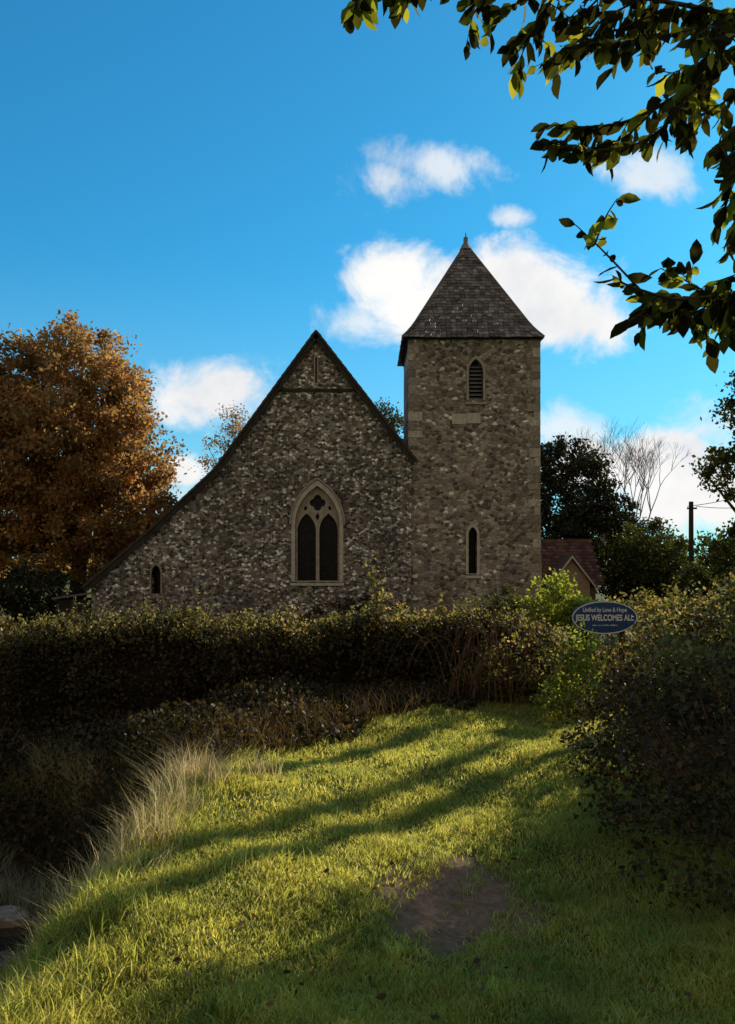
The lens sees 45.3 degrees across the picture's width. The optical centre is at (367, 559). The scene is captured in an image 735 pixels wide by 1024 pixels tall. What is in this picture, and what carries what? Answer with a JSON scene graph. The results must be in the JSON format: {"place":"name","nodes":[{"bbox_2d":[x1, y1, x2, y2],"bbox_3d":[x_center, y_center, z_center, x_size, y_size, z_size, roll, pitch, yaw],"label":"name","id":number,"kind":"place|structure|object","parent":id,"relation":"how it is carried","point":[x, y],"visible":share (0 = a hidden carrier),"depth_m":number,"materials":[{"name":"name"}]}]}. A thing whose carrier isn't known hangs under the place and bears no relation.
{"place":"outdoors","nodes":[
{"label":"outdoors","id":0,"kind":"place"},
{"bbox_2d":[0,858,52,952],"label":"water","id":1,"kind":"structure","parent":0,"point":[6,934],"depth_m":7.67,"materials":[{"name":"brown liquid"}]},
{"bbox_2d":[0,560,734,1023],"bbox_3d":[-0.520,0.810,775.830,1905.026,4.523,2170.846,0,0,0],"label":"ground","id":2,"kind":"structure","parent":0,"point":[424,908],"depth_m":4.27,"materials":[{"name":"green plant"}]},
{"bbox_2d":[0,949,23,972],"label":"stone","id":3,"kind":"object","parent":2,"relation":"on","point":[2,958],"visible":0.18,"depth_m":6.15,"materials":[{"name":"grey stone"}]},
{"bbox_2d":[0,905,29,927],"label":"stone","id":4,"kind":"object","parent":2,"relation":"on","point":[7,914],"visible":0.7,"depth_m":6.92,"materials":[{"name":"grey stone"}]},
{"bbox_2d":[27,915,50,935],"bbox_3d":[-2.475,2.865,6.802,0.321,0.199,0.185,0,0,0],"label":"stone","id":5,"kind":"object","parent":2,"relation":"on","point":[32,919],"visible":0.2,"depth_m":6.74,"materials":[{"name":"grey stone"}]},
{"bbox_2d":[0,548,84,625],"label":"dark bush","id":6,"kind":"object","parent":2,"relation":"on","point":[10,596],"visible":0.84,"depth_m":33.44,"materials":[{"name":"green plant"}]},
{"bbox_2d":[0,716,126,917],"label":"ditch grass","id":7,"kind":"structure","parent":2,"relation":"on","point":[17,895],"depth_m":8.14,"materials":[{"name":"green plant"}]},
{"bbox_2d":[52,592,90,623],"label":"shed","id":8,"kind":"structure","parent":2,"relation":"on","point":[67,602],"depth_m":32.40,"materials":[{"name":"brown wood"}]},
{"bbox_2d":[0,309,190,597],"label":"autumn tree","id":9,"kind":"object","parent":2,"relation":"on","point":[77,487],"visible":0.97,"depth_m":37.52,"materials":[{"name":"orange plant"}]},
{"bbox_2d":[0,734,274,1023],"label":"bank weeds","id":10,"kind":"object","parent":2,"relation":"on","point":[98,885],"visible":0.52,"depth_m":3.83,"materials":[{"name":"green plant"}]},
{"bbox_2d":[0,732,286,979],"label":"dry grass","id":11,"kind":"structure","parent":2,"relation":"on","point":[211,772],"depth_m":5.40,"materials":[{"name":"beige plant"}]},
{"bbox_2d":[190,400,250,479],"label":"tree","id":12,"kind":"object","parent":2,"relation":"on","point":[232,431],"visible":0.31,"depth_m":55.63,"materials":[{"name":"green plant"}]},
{"bbox_2d":[0,674,559,905],"bbox_3d":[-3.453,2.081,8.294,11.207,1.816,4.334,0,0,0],"label":"undergrowth","id":13,"kind":"object","parent":2,"relation":"on","point":[133,727],"visible":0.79,"depth_m":8.49,"materials":[{"name":"brown plant"}]},
{"bbox_2d":[81,232,544,625],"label":"church","id":14,"kind":"structure","parent":2,"relation":"on","point":[319,482],"depth_m":30.90,"materials":[{"name":"stone"}]},
{"bbox_2d":[148,563,162,597],"bbox_3d":[-7.426,0.711,31.080,0.500,1.257,0.500,0,0,0],"label":"window","id":15,"kind":"structure","parent":14,"relation":"in","point":[158,571],"depth_m":31.30,"materials":[{"name":"brown stone"}]},
{"bbox_2d":[289,478,344,585],"bbox_3d":[-1.762,-0.990,31.076,1.959,3.781,0.509,0,0,0],"label":"window","id":16,"kind":"structure","parent":14,"relation":"in","point":[319,519],"depth_m":31.27,"materials":[{"name":"stone"}]},
{"bbox_2d":[465,523,480,577],"bbox_3d":[3.706,-0.327,31.180,0.540,1.935,0.500,0,0,0],"label":"window","id":17,"kind":"structure","parent":14,"relation":"in","point":[470,533],"depth_m":30.97,"materials":[{"name":"stone"}]},
{"bbox_2d":[466,356,485,403],"bbox_3d":[3.819,-6.342,31.180,0.720,1.723,0.500,0,0,0],"label":"window","id":18,"kind":"structure","parent":14,"relation":"in","point":[474,375],"depth_m":31.16,"materials":[{"name":"stone"}]},
{"bbox_2d":[298,594,398,631],"bbox_3d":[-0.638,1.806,28.017,3.574,1.527,1.714,0,0,0],"label":"ivy bush","id":19,"kind":"object","parent":2,"relation":"on","point":[345,607],"visible":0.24,"depth_m":27.91,"materials":[{"name":"green plant"}]},
{"bbox_2d":[0,591,704,746],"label":"hedge","id":20,"kind":"object","parent":2,"relation":"on","point":[137,661],"visible":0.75,"depth_m":9.99,"materials":[{"name":"green plant"}]},
{"bbox_2d":[179,589,222,625],"bbox_3d":[-1.972,0.649,10.484,0.530,0.705,0.225,0,0,0],"label":"weed stalk","id":21,"kind":"object","parent":20,"relation":"in","point":[199,610],"visible":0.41,"depth_m":10.46,"materials":[{"name":"green plant"}]},
{"bbox_2d":[365,551,386,622],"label":"weed stalk","id":22,"kind":"object","parent":20,"relation":"in","point":[374,583],"visible":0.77,"depth_m":10.43,"materials":[{"name":"green plant"}]},
{"bbox_2d":[433,592,448,628],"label":"weed stalk","id":23,"kind":"object","parent":20,"relation":"in","point":[444,610],"visible":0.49,"depth_m":10.47,"materials":[{"name":"green plant"}]},
{"bbox_2d":[0,672,734,1023],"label":"grass","id":24,"kind":"structure","parent":2,"relation":"on","point":[448,1006],"depth_m":3.96,"materials":[{"name":"green plant"}]},
{"bbox_2d":[0,523,734,584],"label":"treeline","id":25,"kind":"object","parent":2,"relation":"on","point":[705,563],"visible":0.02,"depth_m":95.39,"materials":[{"name":"green plant"}]},
{"bbox_2d":[374,397,403,441],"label":"evergreen tree","id":26,"kind":"object","parent":2,"relation":"on","point":[395,418],"visible":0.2,"depth_m":55.45,"materials":[{"name":"green plant"}]},
{"bbox_2d":[48,695,730,1023],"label":"fallen leaves","id":27,"kind":"object","parent":2,"relation":"on","point":[381,996],"visible":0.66,"depth_m":3.94,"materials":[{"name":"brown plant"}]},
{"bbox_2d":[477,581,543,626],"bbox_3d":[4.519,1.598,27.489,2.206,1.997,1.778,0,0,26],"label":"leafy shrub","id":28,"kind":"object","parent":2,"relation":"on","point":[509,601],"visible":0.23,"depth_m":27.37,"materials":[{"name":"green plant"}]},
{"bbox_2d":[340,0,734,373],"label":"cherry tree","id":29,"kind":"object","parent":2,"relation":"on","point":[691,89],"visible":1,"depth_m":4.08,"materials":[{"name":"green plant"}]},
{"bbox_2d":[388,608,709,709],"bbox_3d":[2.025,1.078,9.590,3.552,1.160,1.661,0,0,8],"label":"bramble bush","id":30,"kind":"object","parent":2,"relation":"on","point":[492,656],"visible":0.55,"depth_m":9.61,"materials":[{"name":"green plant"}]},
{"bbox_2d":[510,567,599,641],"bbox_3d":[5.912,1.428,27.015,3.309,2.421,2.069,0,0,-14],"label":"leafy shrub","id":31,"kind":"object","parent":2,"relation":"on","point":[554,613],"visible":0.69,"depth_m":26.72,"materials":[{"name":"green plant"}]},
{"bbox_2d":[541,539,603,606],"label":"outbuilding","id":32,"kind":"structure","parent":2,"relation":"on","point":[572,556],"depth_m":43.84,"materials":[{"name":"brown brick"}]},
{"bbox_2d":[528,620,618,720],"bbox_3d":[2.058,1.128,8.799,0.910,1.041,0.662,0,0,0],"label":"shrub","id":33,"kind":"object","parent":2,"relation":"on","point":[580,667],"visible":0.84,"depth_m":8.76,"materials":[{"name":"green plant"}]},
{"bbox_2d":[540,432,652,580],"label":"yew tree","id":34,"kind":"object","parent":2,"relation":"on","point":[575,517],"visible":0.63,"depth_m":48.76,"materials":[{"name":"green plant"}]},
{"bbox_2d":[571,601,636,694],"bbox_3d":[2.547,1.034,9.488,0.704,1.187,0.084,0,0,0],"label":"sign","id":35,"kind":"object","parent":2,"relation":"on","point":[606,617],"visible":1,"depth_m":9.45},
{"bbox_2d":[543,416,691,585],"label":"bare tree","id":36,"kind":"object","parent":2,"relation":"on","point":[635,459],"visible":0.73,"depth_m":57.03,"materials":[{"name":"brown plant"}]},
{"bbox_2d":[540,577,734,914],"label":"thicket","id":37,"kind":"object","parent":2,"relation":"on","point":[685,692],"visible":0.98,"depth_m":5.53,"materials":[{"name":"green plant"}]},
{"bbox_2d":[590,516,703,607],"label":"rounded tree","id":38,"kind":"object","parent":2,"relation":"on","point":[626,563],"visible":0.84,"depth_m":45.14,"materials":[{"name":"green plant"}]},
{"bbox_2d":[595,586,732,652],"bbox_3d":[7.718,1.403,20.006,5.048,2.340,1.979,0,0,0],"label":"shrub","id":39,"kind":"object","parent":2,"relation":"on","point":[646,604],"visible":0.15,"depth_m":19.77,"materials":[{"name":"green plant"}]},
{"bbox_2d":[634,616,734,698],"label":"yellow bush","id":40,"kind":"object","parent":2,"relation":"on","point":[702,638],"visible":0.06,"depth_m":8.28,"materials":[{"name":"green plant"}]},
{"bbox_2d":[649,567,734,687],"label":"hawthorn bush","id":41,"kind":"object","parent":2,"relation":"on","point":[732,575],"visible":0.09,"depth_m":9.80,"materials":[{"name":"green plant"}]},
{"bbox_2d":[665,561,721,617],"bbox_3d":[14.127,1.272,37.962,2.280,2.586,2.468,0,0,0],"label":"clipped hedge","id":42,"kind":"object","parent":2,"relation":"on","point":[695,574],"visible":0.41,"depth_m":37.59,"materials":[{"name":"green plant"}]},
{"bbox_2d":[687,500,722,568],"bbox_3d":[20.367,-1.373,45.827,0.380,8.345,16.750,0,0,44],"label":"telegraph pole","id":43,"kind":"object","parent":2,"relation":"on","point":[690,507],"visible":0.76,"depth_m":39.92,"materials":[{"name":"brown wood"}]},
{"bbox_2d":[681,370,734,588],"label":"edge tree","id":44,"kind":"object","parent":2,"relation":"on","point":[721,459],"visible":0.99,"depth_m":36.10,"materials":[{"name":"green plant"}]},
{"bbox_2d":[0,0,734,559],"label":"sky","id":45,"kind":"structure","parent":0,"point":[219,185],"materials":[{"name":"blue"}]}
]}

